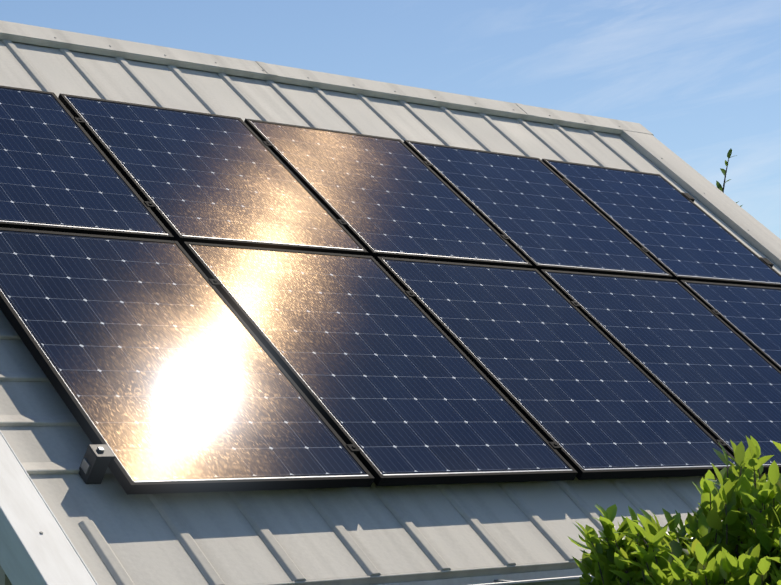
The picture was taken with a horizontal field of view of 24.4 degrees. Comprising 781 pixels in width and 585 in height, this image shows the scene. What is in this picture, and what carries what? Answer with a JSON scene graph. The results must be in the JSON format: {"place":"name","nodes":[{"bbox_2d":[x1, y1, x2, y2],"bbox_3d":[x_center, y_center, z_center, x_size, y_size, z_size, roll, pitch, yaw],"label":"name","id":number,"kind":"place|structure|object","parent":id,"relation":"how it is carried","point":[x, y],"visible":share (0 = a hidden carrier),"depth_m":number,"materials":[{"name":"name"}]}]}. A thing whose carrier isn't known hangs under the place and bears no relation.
{"place":"outdoors","nodes":[
{"label":"outdoors","id":0,"kind":"place"},
{"bbox_2d":[0,0,780,238],"label":"sky","id":1,"kind":"structure","parent":0,"point":[703,77],"materials":[{"name":"blue"}]},
{"label":"ground","id":2,"kind":"structure","parent":0,"visible":0},
{"bbox_2d":[0,565,11,584],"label":"house walls","id":3,"kind":"structure","parent":2,"relation":"on","point":[4,580],"depth_m":5.39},
{"bbox_2d":[0,39,780,584],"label":"roof front","id":4,"kind":"structure","parent":3,"relation":"on","point":[348,535],"depth_m":6.38,"materials":[{"name":"metal"}]},
{"bbox_2d":[74,117,773,483],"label":"clamps","id":5,"kind":"object","parent":4,"relation":"on","point":[94,467],"visible":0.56,"depth_m":5.75,"materials":[{"name":"metal"}]},
{"bbox_2d":[0,85,173,240],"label":"panel","id":6,"kind":"object","parent":5,"relation":"attached to","point":[59,171],"visible":0.81,"depth_m":7.37,"materials":[{"name":"blue glass"}]},
{"bbox_2d":[0,227,374,494],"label":"panel","id":7,"kind":"object","parent":5,"relation":"attached to","point":[163,370],"visible":1,"depth_m":6.35,"materials":[{"name":"blue glass"}]},
{"bbox_2d":[58,93,367,255],"bbox_3d":[-0.796,-0.519,8.037,1.000,0.040,1.200,3,32,-41],"label":"panel","id":8,"kind":"object","parent":5,"relation":"attached to","point":[197,177],"visible":0.94,"depth_m":7.98,"materials":[{"name":"blue glass"}]},
{"bbox_2d":[182,242,577,486],"bbox_3d":[-0.064,0.259,7.138,1.000,0.039,1.533,3,32,-41],"label":"panel","id":9,"kind":"object","parent":5,"relation":"attached to","point":[393,382],"visible":0.98,"depth_m":7.05,"materials":[{"name":"blue glass"}]},
{"bbox_2d":[244,118,531,267],"bbox_3d":[-0.019,-0.472,8.711,1.000,0.040,1.200,3,32,-41],"label":"panel","id":10,"kind":"object","parent":5,"relation":"attached to","point":[389,197],"visible":0.79,"depth_m":8.66,"materials":[{"name":"blue glass"}]},
{"bbox_2d":[403,140,672,278],"bbox_3d":[0.758,-0.425,9.386,1.000,0.040,1.200,3,32,-41],"label":"panel","id":11,"kind":"object","parent":5,"relation":"attached to","point":[539,213],"visible":0.81,"depth_m":9.33,"materials":[{"name":"blue glass"}]},
{"bbox_2d":[376,257,744,479],"bbox_3d":[0.713,0.306,7.812,1.000,0.039,1.533,3,32,-41],"label":"panel","id":12,"kind":"object","parent":5,"relation":"attached to","point":[549,360],"visible":0.81,"depth_m":7.74,"materials":[{"name":"blue glass"}]},
{"bbox_2d":[539,269,780,473],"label":"panel","id":13,"kind":"object","parent":5,"relation":"attached to","point":[709,371],"visible":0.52,"depth_m":8.51,"materials":[{"name":"blue glass"}]},
{"bbox_2d":[541,159,780,287],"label":"panel","id":14,"kind":"object","parent":5,"relation":"attached to","point":[675,232],"visible":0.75,"depth_m":10.01,"materials":[{"name":"blue glass"}]},
{"bbox_2d":[680,280,780,370],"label":"panel","id":15,"kind":"object","parent":5,"relation":"attached to","point":[750,315],"visible":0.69,"depth_m":9.30,"materials":[{"name":"blue glass"}]},
{"bbox_2d":[373,568,590,584],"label":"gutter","id":16,"kind":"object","parent":4,"relation":"attached to","point":[516,576],"depth_m":6.32,"materials":[{"name":"white metal"}]},
{"bbox_2d":[473,575,594,584],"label":"gutter","id":17,"kind":"object","parent":16,"relation":"attached to","point":[572,580],"visible":0.1,"depth_m":6.33,"materials":[{"name":"silver metal"}]},
{"bbox_2d":[0,130,780,584],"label":"rake trims","id":18,"kind":"object","parent":3,"relation":"on","point":[30,554],"visible":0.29,"depth_m":5.46,"materials":[{"name":"metal"}]},
{"bbox_2d":[39,37,748,533],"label":"fasteners","id":19,"kind":"object","parent":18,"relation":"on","point":[307,77],"visible":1,"depth_m":9.76,"materials":[{"name":"grey metal"}]},
{"label":"roof","id":20,"kind":"object","parent":3,"relation":"on","visible":0},
{"bbox_2d":[0,20,653,135],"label":"ridge cap","id":21,"kind":"object","parent":20,"relation":"on","point":[44,36],"visible":0.58,"depth_m":9.82,"materials":[{"name":"metal"}]},
{"bbox_2d":[568,435,780,584],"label":"shrub","id":22,"kind":"object","parent":2,"relation":"on","point":[740,544],"visible":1,"depth_m":5.54,"materials":[{"name":"green plant"}]},
{"bbox_2d":[716,149,741,206],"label":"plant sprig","id":23,"kind":"object","parent":2,"relation":"on","point":[724,172],"depth_m":41.63,"materials":[{"name":"green plant"}]}
]}

